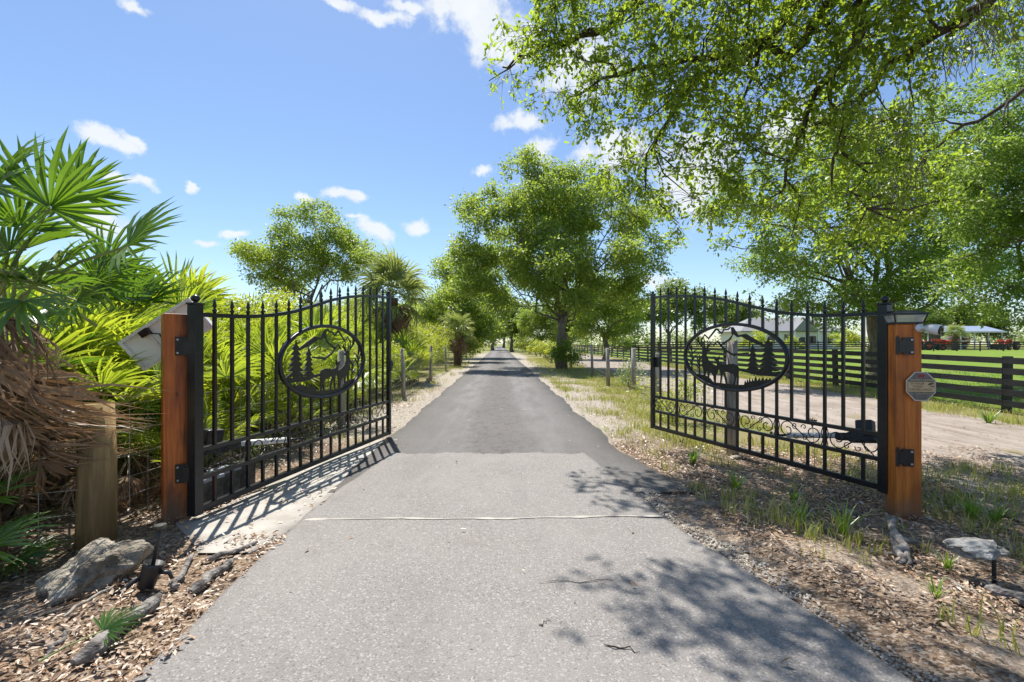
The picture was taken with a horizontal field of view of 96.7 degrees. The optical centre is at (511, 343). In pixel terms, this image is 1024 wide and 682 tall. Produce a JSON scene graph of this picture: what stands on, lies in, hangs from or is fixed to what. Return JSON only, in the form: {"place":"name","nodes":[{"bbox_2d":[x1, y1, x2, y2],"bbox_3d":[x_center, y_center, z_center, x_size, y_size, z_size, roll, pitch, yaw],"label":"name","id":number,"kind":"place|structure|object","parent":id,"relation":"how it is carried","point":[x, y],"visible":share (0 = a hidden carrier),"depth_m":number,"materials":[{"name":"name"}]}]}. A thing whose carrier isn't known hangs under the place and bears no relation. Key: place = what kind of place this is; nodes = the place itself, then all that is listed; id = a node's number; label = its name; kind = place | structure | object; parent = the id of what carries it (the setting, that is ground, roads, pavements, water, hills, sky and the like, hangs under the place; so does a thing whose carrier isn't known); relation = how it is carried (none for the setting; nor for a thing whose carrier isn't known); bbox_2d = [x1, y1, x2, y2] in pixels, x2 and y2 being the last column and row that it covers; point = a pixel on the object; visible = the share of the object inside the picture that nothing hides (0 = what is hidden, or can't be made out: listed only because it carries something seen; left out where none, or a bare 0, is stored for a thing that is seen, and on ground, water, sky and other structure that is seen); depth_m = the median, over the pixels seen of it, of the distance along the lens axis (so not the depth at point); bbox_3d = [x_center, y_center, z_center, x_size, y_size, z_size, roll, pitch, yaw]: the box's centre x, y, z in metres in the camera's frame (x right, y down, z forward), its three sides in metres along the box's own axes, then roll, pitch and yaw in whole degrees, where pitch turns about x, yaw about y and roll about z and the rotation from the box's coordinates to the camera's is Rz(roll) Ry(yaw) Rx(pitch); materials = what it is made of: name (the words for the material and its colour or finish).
{"place":"outdoors","nodes":[
{"label":"outdoors","id":0,"kind":"place"},
{"bbox_2d":[0,344,1023,681],"bbox_3d":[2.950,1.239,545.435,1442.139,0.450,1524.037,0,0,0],"label":"ground","id":1,"kind":"structure","parent":0,"point":[952,662],"depth_m":2.85,"materials":[{"name":"soil"}]},
{"bbox_2d":[0,466,58,574],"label":"saw palmetto","id":2,"kind":"object","parent":1,"relation":"on","point":[11,528],"visible":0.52,"depth_m":2.54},
{"bbox_2d":[0,533,77,579],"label":"palm leaf","id":3,"kind":"object","parent":1,"relation":"on","point":[27,554],"visible":0.88,"depth_m":2.77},
{"bbox_2d":[0,285,115,518],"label":"saw palmetto","id":4,"kind":"object","parent":1,"relation":"on","point":[86,360],"visible":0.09,"depth_m":3.68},
{"bbox_2d":[6,264,167,495],"bbox_3d":[-4.396,0.766,4.196,1.919,2.922,2.421,0,0,28],"label":"saw palmetto","id":5,"kind":"object","parent":1,"relation":"on","point":[139,316],"visible":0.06,"depth_m":4.32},
{"bbox_2d":[0,125,183,560],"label":"saw palmetto","id":6,"kind":"object","parent":1,"relation":"on","point":[26,385],"visible":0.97,"depth_m":2.58,"materials":[{"name":"plant"}]},
{"bbox_2d":[34,538,153,605],"bbox_3d":[-2.336,1.268,2.577,0.512,0.274,0.446,-23,16,-27],"label":"boulder","id":7,"kind":"object","parent":1,"relation":"on","point":[98,562],"visible":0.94,"depth_m":2.49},
{"bbox_2d":[2,289,209,518],"bbox_3d":[-3.696,0.764,3.979,1.890,2.508,1.910,0,0,-13],"label":"saw palmetto","id":8,"kind":"object","parent":1,"relation":"on","point":[125,372],"visible":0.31,"depth_m":3.78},
{"bbox_2d":[52,399,160,519],"bbox_3d":[-3.228,1.148,3.843,1.189,1.295,1.056,0,0,0],"label":"saw palmetto","id":9,"kind":"object","parent":1,"relation":"on","point":[137,484],"visible":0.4,"depth_m":3.73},
{"bbox_2d":[6,274,217,491],"bbox_3d":[-4.189,0.582,4.564,2.148,2.820,2.125,0,0,-18],"label":"saw palmetto","id":10,"kind":"object","parent":1,"relation":"on","point":[126,318],"visible":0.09,"depth_m":4.43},
{"bbox_2d":[70,593,161,665],"bbox_3d":[-1.791,1.302,2.095,0.086,0.082,0.498,0,0,-5],"label":"dead branch","id":11,"kind":"object","parent":1,"relation":"on","point":[87,652],"visible":0.75,"depth_m":1.96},
{"bbox_2d":[28,603,146,668],"bbox_3d":[-1.835,1.270,1.996,0.284,0.026,0.409,8,13,36],"label":"palm leaf","id":12,"kind":"object","parent":11,"relation":"on","point":[105,624],"visible":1,"depth_m":2.04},
{"bbox_2d":[36,232,222,459],"bbox_3d":[-4.536,0.356,5.211,2.024,3.240,1.766,0,0,-17],"label":"saw palmetto","id":13,"kind":"object","parent":1,"relation":"on","point":[142,297],"visible":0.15,"depth_m":5.36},
{"bbox_2d":[116,413,160,485],"bbox_3d":[-3.398,1.009,4.147,0.909,0.763,0.792,0,0,-13],"label":"shrub","id":14,"kind":"object","parent":1,"relation":"on","point":[154,437],"visible":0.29,"depth_m":4.06,"materials":[{"name":"green plant"}]},
{"bbox_2d":[38,363,239,461],"bbox_3d":[-3.898,0.731,4.908,1.922,1.403,1.674,0,0,30],"label":"shrub","id":15,"kind":"object","parent":1,"relation":"on","point":[152,414],"visible":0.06,"depth_m":4.51,"materials":[{"name":"green plant"}]},
{"bbox_2d":[110,523,173,597],"bbox_3d":[-1.993,1.169,2.468,0.270,0.328,0.120,0,0,-29],"label":"garden light","id":16,"kind":"object","parent":1,"relation":"on","point":[151,571],"visible":0.99,"depth_m":2.45,"materials":[{"name":"black plastic"}]},
{"bbox_2d":[2,380,338,550],"bbox_3d":[-3.192,0.924,4.149,1.852,1.034,5.705,0,0,28],"label":"corner fence","id":17,"kind":"object","parent":1,"relation":"on","point":[96,504],"visible":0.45,"depth_m":3.03,"materials":[{"name":"wood"}]},
{"bbox_2d":[161,313,188,523],"bbox_3d":[-2.550,0.608,3.471,0.183,1.665,0.262,0,0,-42],"label":"gate post","id":18,"kind":"object","parent":1,"relation":"on","point":[174,467],"visible":0.76,"depth_m":3.42,"materials":[{"name":"brown wood"}]},
{"bbox_2d":[117,297,211,370],"bbox_3d":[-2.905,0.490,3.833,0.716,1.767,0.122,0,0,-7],"label":"solar panel","id":19,"kind":"object","parent":18,"relation":"attached to","point":[147,336],"visible":0.44,"depth_m":3.82,"materials":[{"name":"glass"}]},
{"bbox_2d":[186,286,392,516],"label":"metal gate","id":20,"kind":"structure","parent":18,"relation":"attached to","point":[196,450],"depth_m":4.32,"materials":[{"name":"black metal"}]},
{"bbox_2d":[204,428,304,471],"bbox_3d":[-2.424,0.902,4.256,0.135,0.355,1.130,0,0,22],"label":"gate opener","id":21,"kind":"object","parent":20,"relation":"attached to","point":[208,436],"visible":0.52,"depth_m":3.96,"materials":[{"name":"black metal"}]},
{"bbox_2d":[168,553,194,588],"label":"dead branch","id":22,"kind":"object","parent":1,"relation":"on","point":[176,580],"visible":0.99,"depth_m":2.56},
{"bbox_2d":[112,294,260,334],"bbox_3d":[-5.196,0.343,6.188,3.146,2.296,2.740,0,0,-1],"label":"shrub","id":23,"kind":"object","parent":1,"relation":"on","point":[222,307],"visible":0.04,"depth_m":7.00,"materials":[{"name":"green plant"}]},
{"bbox_2d":[119,377,255,433],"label":"saw palmetto","id":24,"kind":"object","parent":1,"relation":"on","point":[208,389],"visible":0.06,"depth_m":4.87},
{"bbox_2d":[90,304,294,484],"bbox_3d":[-3.399,0.928,4.843,1.791,2.727,2.260,0,0,-5],"label":"saw palmetto","id":25,"kind":"object","parent":1,"relation":"on","point":[223,358],"visible":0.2,"depth_m":4.80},
{"bbox_2d":[146,252,259,340],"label":"saw palmetto","id":26,"kind":"object","parent":1,"relation":"on","point":[195,282],"visible":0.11,"depth_m":7.30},
{"bbox_2d":[134,389,272,472],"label":"saw palmetto","id":27,"kind":"object","parent":1,"relation":"on","point":[207,421],"visible":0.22,"depth_m":4.63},
{"bbox_2d":[156,273,257,360],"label":"saw palmetto","id":28,"kind":"object","parent":1,"relation":"on","point":[180,293],"visible":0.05,"depth_m":6.42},
{"bbox_2d":[188,558,233,593],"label":"dead branch","id":29,"kind":"object","parent":1,"relation":"on","point":[204,580],"visible":0.98,"depth_m":2.53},
{"bbox_2d":[204,473,224,502],"bbox_3d":[-2.545,1.216,3.780,0.170,0.247,0.215,0,0,12],"label":"battery box","id":30,"kind":"object","parent":1,"relation":"on","point":[207,489],"visible":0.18,"depth_m":3.74,"materials":[{"name":"plastic"}]},
{"bbox_2d":[205,465,240,494],"bbox_3d":[-2.547,1.216,4.020,0.170,0.247,0.215,0,0,16],"label":"battery box","id":31,"kind":"object","parent":1,"relation":"on","point":[226,483],"visible":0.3,"depth_m":3.99,"materials":[{"name":"plastic"}]},
{"bbox_2d":[223,458,256,488],"bbox_3d":[-2.531,1.216,4.240,0.170,0.247,0.215,0,0,20],"label":"battery box","id":32,"kind":"object","parent":1,"relation":"on","point":[243,475],"visible":0.3,"depth_m":4.21,"materials":[{"name":"plastic"}]},
{"bbox_2d":[211,380,286,457],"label":"saw palmetto","id":33,"kind":"object","parent":1,"relation":"on","point":[257,400],"visible":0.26,"depth_m":5.39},
{"bbox_2d":[216,286,307,339],"bbox_3d":[-5.866,0.081,9.271,3.519,2.840,3.413,0,0,-21],"label":"shrub","id":34,"kind":"object","parent":1,"relation":"on","point":[273,303],"visible":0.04,"depth_m":9.82,"materials":[{"name":"green plant"}]},
{"bbox_2d":[219,309,319,436],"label":"saw palmetto","id":35,"kind":"object","parent":1,"relation":"on","point":[238,329],"visible":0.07,"depth_m":6.62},
{"bbox_2d":[227,319,331,449],"bbox_3d":[-3.242,0.837,5.961,1.784,2.368,1.803,0,0,12],"label":"saw palmetto","id":36,"kind":"object","parent":1,"relation":"on","point":[269,360],"visible":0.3,"depth_m":5.88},
{"bbox_2d":[239,286,319,321],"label":"shrub","id":37,"kind":"object","parent":1,"relation":"on","point":[277,296],"visible":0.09,"depth_m":11.83,"materials":[{"name":"green plant"}]},
{"bbox_2d":[245,382,323,443],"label":"saw palmetto","id":38,"kind":"object","parent":1,"relation":"on","point":[296,406],"visible":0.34,"depth_m":6.21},
{"bbox_2d":[176,439,396,553],"bbox_3d":[-2.023,1.352,4.620,0.947,0.073,3.440,0,0,0],"label":"concrete edge","id":39,"kind":"object","parent":1,"relation":"on","point":[239,521],"visible":0.72,"depth_m":3.67,"materials":[{"name":"concrete"}]},
{"bbox_2d":[205,541,257,561],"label":"dead branch","id":40,"kind":"object","parent":39,"relation":"on","point":[216,556],"visible":0.99,"depth_m":2.86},
{"bbox_2d":[251,358,337,435],"bbox_3d":[-3.363,0.790,6.877,1.297,1.241,1.337,0,0,31],"label":"shrub","id":41,"kind":"object","parent":1,"relation":"on","point":[327,381],"visible":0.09,"depth_m":6.88,"materials":[{"name":"green plant"}]},
{"bbox_2d":[221,195,386,309],"bbox_3d":[-15.581,-4.835,35.225,12.674,12.893,6.789,0,0,0],"label":"distant tree","id":42,"kind":"object","parent":1,"relation":"on","point":[315,252],"visible":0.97,"depth_m":34.31,"materials":[{"name":"green plant"}]},
{"bbox_2d":[293,367,353,430],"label":"saw palmetto","id":43,"kind":"object","parent":1,"relation":"on","point":[335,400],"visible":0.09,"depth_m":7.13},
{"bbox_2d":[266,300,398,433],"bbox_3d":[-3.154,0.685,7.571,2.029,2.877,2.261,0,0,-44],"label":"saw palmetto","id":44,"kind":"object","parent":1,"relation":"on","point":[332,340],"visible":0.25,"depth_m":7.53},
{"bbox_2d":[284,299,381,356],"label":"saw palmetto","id":45,"kind":"object","parent":1,"relation":"on","point":[325,310],"visible":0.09,"depth_m":10.93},
{"bbox_2d":[313,373,373,412],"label":"saw palmetto","id":46,"kind":"object","parent":1,"relation":"on","point":[350,391],"visible":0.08,"depth_m":8.30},
{"bbox_2d":[304,290,384,321],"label":"shrub","id":47,"kind":"object","parent":1,"relation":"on","point":[342,307],"visible":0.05,"depth_m":18.23,"materials":[{"name":"green plant"}]},
{"bbox_2d":[345,316,379,388],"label":"saw palmetto","id":48,"kind":"object","parent":1,"relation":"on","point":[359,329],"visible":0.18,"depth_m":13.75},
{"bbox_2d":[351,306,392,383],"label":"saw palmetto","id":49,"kind":"object","parent":1,"relation":"on","point":[379,325],"visible":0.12,"depth_m":15.04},
{"bbox_2d":[364,339,408,392],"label":"shrub","id":50,"kind":"object","parent":1,"relation":"on","point":[396,352],"visible":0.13,"depth_m":11.39,"materials":[{"name":"green plant"}]},
{"bbox_2d":[364,331,411,394],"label":"saw palmetto","id":51,"kind":"object","parent":1,"relation":"on","point":[372,341],"visible":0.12,"depth_m":11.91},
{"bbox_2d":[349,242,440,381],"bbox_3d":[-4.123,-1.055,16.056,3.311,4.904,3.136,0,0,0],"label":"cabbage palm","id":52,"kind":"object","parent":1,"relation":"on","point":[391,272],"visible":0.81,"depth_m":15.59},
{"bbox_2d":[337,345,479,430],"bbox_3d":[-3.883,0.755,39.549,0.260,1.374,65.068,0,0,-2],"label":"wire fence","id":53,"kind":"object","parent":1,"relation":"on","point":[341,356],"visible":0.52,"depth_m":11.25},
{"bbox_2d":[385,328,432,387],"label":"saw palmetto","id":54,"kind":"object","parent":1,"relation":"on","point":[407,340],"visible":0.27,"depth_m":14.16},
{"bbox_2d":[414,322,452,363],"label":"shrub","id":55,"kind":"object","parent":1,"relation":"on","point":[426,335],"visible":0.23,"depth_m":25.15,"materials":[{"name":"green plant"}]},
{"bbox_2d":[416,335,450,369],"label":"shrub","id":56,"kind":"object","parent":1,"relation":"on","point":[441,342],"visible":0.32,"depth_m":23.09,"materials":[{"name":"green plant"}]},
{"bbox_2d":[437,311,477,365],"bbox_3d":[-3.222,-0.299,26.928,2.584,3.395,2.629,0,0,0],"label":"cabbage palm","id":57,"kind":"object","parent":1,"relation":"on","point":[458,345],"visible":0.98,"depth_m":26.77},
{"bbox_2d":[409,276,506,361],"bbox_3d":[-4.102,-1.765,32.785,7.495,6.612,5.145,0,0,0],"label":"roadside tree","id":58,"kind":"object","parent":1,"relation":"on","point":[485,325],"visible":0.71,"depth_m":32.36,"materials":[{"name":"green plant"}]},
{"bbox_2d":[417,252,517,355],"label":"roadside tree","id":59,"kind":"object","parent":1,"relation":"on","point":[442,274],"visible":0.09,"depth_m":41.26,"materials":[{"name":"green plant"}]},
{"bbox_2d":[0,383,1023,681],"bbox_3d":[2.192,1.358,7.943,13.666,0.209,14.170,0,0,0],"label":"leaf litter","id":60,"kind":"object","parent":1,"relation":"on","point":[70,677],"visible":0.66,"depth_m":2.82,"materials":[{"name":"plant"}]},
{"bbox_2d":[499,294,537,351],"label":"distant tree","id":61,"kind":"object","parent":1,"relation":"on","point":[513,332],"visible":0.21,"depth_m":73.37,"materials":[{"name":"green plant"}]},
{"bbox_2d":[133,452,912,681],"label":"apron","id":62,"kind":"object","parent":1,"relation":"on","point":[374,600],"visible":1,"depth_m":2.35,"materials":[{"name":"concrete"}]},
{"bbox_2d":[305,515,661,519],"bbox_3d":[-0.200,1.315,3.433,2.701,0.001,0.066,0,0,-1],"label":"pavement joint","id":63,"kind":"object","parent":62,"relation":"on","point":[485,517],"visible":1,"depth_m":3.44,"materials":[{"name":"concrete"}]},
{"bbox_2d":[510,302,571,353],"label":"roadside tree","id":64,"kind":"object","parent":1,"relation":"on","point":[541,323],"visible":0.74,"depth_m":59.21,"materials":[{"name":"green plant"}]},
{"bbox_2d":[160,384,957,681],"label":"gravel","id":65,"kind":"structure","parent":1,"relation":"on","point":[887,654],"depth_m":2.65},
{"bbox_2d":[439,142,690,369],"bbox_3d":[2.728,-4.467,24.284,12.919,12.082,9.977,0,0,0],"label":"roadside tree","id":66,"kind":"object","parent":1,"relation":"on","point":[555,215],"visible":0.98,"depth_m":22.92,"materials":[{"name":"green plant"}]},
{"bbox_2d":[542,332,588,369],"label":"shrub","id":67,"kind":"object","parent":1,"relation":"on","point":[557,353],"visible":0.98,"depth_m":23.10,"materials":[{"name":"green plant"}]},
{"bbox_2d":[541,269,658,359],"bbox_3d":[7.405,-2.552,37.797,10.164,8.133,5.970,0,0,0],"label":"roadside tree","id":68,"kind":"object","parent":1,"relation":"on","point":[605,315],"visible":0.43,"depth_m":37.57,"materials":[{"name":"green plant"}]},
{"bbox_2d":[599,304,643,347],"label":"distant tree","id":69,"kind":"object","parent":1,"relation":"on","point":[623,325],"visible":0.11,"depth_m":97.70,"materials":[{"name":"green plant"}]},
{"bbox_2d":[613,353,649,387],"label":"shrub","id":70,"kind":"object","parent":1,"relation":"on","point":[627,375],"visible":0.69,"depth_m":13.42,"materials":[{"name":"green plant"}]},
{"bbox_2d":[536,340,738,455],"bbox_3d":[2.994,0.700,33.925,0.799,1.484,56.298,0,0,0],"label":"wire fence","id":71,"kind":"object","parent":1,"relation":"on","point":[732,346],"visible":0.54,"depth_m":7.13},
{"bbox_2d":[267,358,1023,656],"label":"verge grass","id":72,"kind":"structure","parent":1,"relation":"on","point":[646,429],"depth_m":5.14,"materials":[{"name":"plant"}]},
{"bbox_2d":[626,370,712,425],"bbox_3d":[2.808,1.042,8.177,1.508,1.113,1.056,0,0,19],"label":"shrub","id":73,"kind":"object","parent":1,"relation":"on","point":[679,397],"visible":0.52,"depth_m":8.17,"materials":[{"name":"green plant"}]},
{"bbox_2d":[707,298,765,335],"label":"distant tree","id":74,"kind":"object","parent":1,"relation":"on","point":[743,315],"visible":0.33,"depth_m":94.17,"materials":[{"name":"green plant"}]},
{"bbox_2d":[721,467,754,490],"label":"grass tuft","id":75,"kind":"object","parent":1,"relation":"on","point":[738,483],"visible":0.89,"depth_m":4.27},
{"bbox_2d":[482,0,1023,284],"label":"overhanging oak","id":76,"kind":"object","parent":1,"relation":"on","point":[859,22],"visible":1,"depth_m":6.06,"materials":[{"name":"green plant"}]},
{"bbox_2d":[483,320,1023,346],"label":"treeline","id":77,"kind":"object","parent":1,"relation":"on","point":[1019,338],"visible":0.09,"depth_m":145.91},
{"bbox_2d":[717,317,840,348],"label":"house","id":78,"kind":"structure","parent":1,"relation":"on","point":[799,329],"depth_m":78.00,"materials":[{"name":"white wood"}]},
{"bbox_2d":[776,499,817,524],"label":"grass tuft","id":79,"kind":"object","parent":1,"relation":"on","point":[800,513],"visible":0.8,"depth_m":3.45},
{"bbox_2d":[572,345,1023,412],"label":"board fence","id":80,"kind":"object","parent":1,"relation":"on","point":[1007,382],"visible":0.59,"depth_m":10.69,"materials":[{"name":"wood"}]},
{"bbox_2d":[582,350,1023,412],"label":"pasture","id":81,"kind":"structure","parent":1,"relation":"on","point":[1001,353],"depth_m":29.75,"materials":[{"name":"green plant"}]},
{"bbox_2d":[629,276,741,346],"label":"pasture tree","id":82,"kind":"object","parent":81,"relation":"on","point":[699,303],"visible":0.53,"depth_m":57.38,"materials":[{"name":"green plant"}]},
{"bbox_2d":[612,341,1023,351],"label":"board fence","id":83,"kind":"object","parent":81,"relation":"on","point":[933,344],"visible":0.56,"depth_m":59.90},
{"bbox_2d":[690,81,1023,382],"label":"pasture oak","id":84,"kind":"object","parent":81,"relation":"on","point":[931,264],"visible":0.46,"depth_m":14.24,"materials":[{"name":"green plant"}]},
{"bbox_2d":[922,334,951,349],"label":"tractor","id":85,"kind":"object","parent":81,"relation":"on","point":[935,340],"visible":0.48,"depth_m":67.42,"materials":[{"name":"metal"}]},
{"bbox_2d":[941,324,967,349],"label":"cabbage palm","id":86,"kind":"object","parent":81,"relation":"on","point":[954,337],"visible":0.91,"depth_m":65.82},
{"bbox_2d":[905,31,1023,331],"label":"pasture oak","id":87,"kind":"object","parent":81,"relation":"on","point":[1008,151],"visible":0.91,"depth_m":11.12,"materials":[{"name":"green plant"}]},
{"bbox_2d":[827,323,860,347],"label":"shrub","id":88,"kind":"object","parent":1,"relation":"on","point":[849,337],"visible":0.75,"depth_m":61.31,"materials":[{"name":"green plant"}]},
{"bbox_2d":[816,496,880,535],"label":"grass tuft","id":89,"kind":"object","parent":1,"relation":"on","point":[842,529],"visible":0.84,"depth_m":3.30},
{"bbox_2d":[885,324,921,520],"bbox_3d":[3.219,0.682,3.748,0.199,1.684,0.229,0,0,14],"label":"gate post","id":90,"kind":"object","parent":1,"relation":"on","point":[903,497],"visible":0.85,"depth_m":3.69,"materials":[{"name":"brown wood"}]},
{"bbox_2d":[650,285,893,493],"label":"metal gate","id":91,"kind":"structure","parent":90,"relation":"attached to","point":[881,433],"depth_m":4.91,"materials":[{"name":"black metal"}]},
{"bbox_2d":[770,420,876,455],"bbox_3d":[3.161,0.890,4.572,0.137,0.356,1.102,0,0,-33],"label":"gate opener","id":92,"kind":"object","parent":91,"relation":"attached to","point":[870,425],"visible":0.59,"depth_m":4.33,"materials":[{"name":"black metal"}]},
{"bbox_2d":[876,310,929,324],"bbox_3d":[3.235,-0.216,3.770,0.255,0.112,0.255,0,0,14],"label":"post lamp","id":93,"kind":"object","parent":90,"relation":"on","point":[906,317],"visible":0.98,"depth_m":3.68,"materials":[{"name":"black plastic"}]},
{"bbox_2d":[906,372,935,400],"bbox_3d":[3.279,0.344,3.649,0.205,0.235,0.012,0,0,12],"label":"security sign","id":94,"kind":"object","parent":90,"relation":"attached to","point":[920,386],"visible":1,"depth_m":3.65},
{"bbox_2d":[915,324,943,334],"bbox_3d":[3.312,-0.112,3.608,0.082,0.092,0.165,0,0,-22],"label":"security camera","id":95,"kind":"object","parent":90,"relation":"attached to","point":[936,329],"visible":1,"depth_m":3.57,"materials":[{"name":"white plastic"}]},
{"bbox_2d":[885,512,921,564],"bbox_3d":[2.716,1.346,3.130,0.185,0.097,1.024,0,0,36],"label":"driftwood","id":96,"kind":"object","parent":1,"relation":"on","point":[899,542],"visible":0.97,"depth_m":3.04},
{"bbox_2d":[922,305,956,340],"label":"distant tree","id":97,"kind":"object","parent":1,"relation":"on","point":[936,320],"visible":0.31,"depth_m":102.75,"materials":[{"name":"green plant"}]},
{"bbox_2d":[919,571,964,599],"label":"grass tuft","id":98,"kind":"object","parent":1,"relation":"on","point":[938,589],"visible":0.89,"depth_m":2.39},
{"bbox_2d":[924,548,971,570],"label":"grass tuft","id":99,"kind":"object","parent":1,"relation":"on","point":[947,565],"visible":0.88,"depth_m":2.85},
{"bbox_2d":[942,302,985,334],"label":"distant tree","id":100,"kind":"object","parent":1,"relation":"on","point":[966,320],"visible":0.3,"depth_m":110.75,"materials":[{"name":"green plant"}]},
{"bbox_2d":[924,326,1006,349],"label":"carport","id":101,"kind":"object","parent":1,"relation":"on","point":[977,329],"visible":0.49,"depth_m":72.74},
{"bbox_2d":[949,493,999,521],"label":"grass tuft","id":102,"kind":"object","parent":1,"relation":"on","point":[972,510],"visible":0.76,"depth_m":3.68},
{"bbox_2d":[943,537,1009,583],"bbox_3d":[2.820,1.340,2.765,0.345,0.294,0.253,0,0,0],"label":"stone light","id":103,"kind":"object","parent":1,"relation":"on","point":[976,548],"visible":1,"depth_m":2.73,"materials":[{"name":"grey stone"}]},
{"bbox_2d":[962,498,1020,525],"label":"grass tuft","id":104,"kind":"object","parent":1,"relation":"on","point":[1000,515],"visible":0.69,"depth_m":3.61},
{"bbox_2d":[970,301,1021,345],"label":"distant tree","id":105,"kind":"object","parent":1,"relation":"on","point":[994,335],"visible":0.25,"depth_m":116.91,"materials":[{"name":"green plant"}]},
{"bbox_2d":[984,584,1023,605],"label":"dead branch","id":106,"kind":"object","parent":1,"relation":"on","point":[995,590],"visible":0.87,"depth_m":2.51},
{"bbox_2d":[0,0,1023,343],"label":"sky","id":107,"kind":"structure","parent":0,"point":[382,111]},
{"bbox_2d":[329,346,695,492],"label":"driveway","id":108,"kind":"structure","parent":0,"point":[488,393],"depth_m":7.20,"materials":[{"name":"asphalt"}]},
{"bbox_2d":[536,352,1023,521],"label":"dirt track","id":109,"kind":"structure","parent":0,"point":[935,426],"depth_m":7.81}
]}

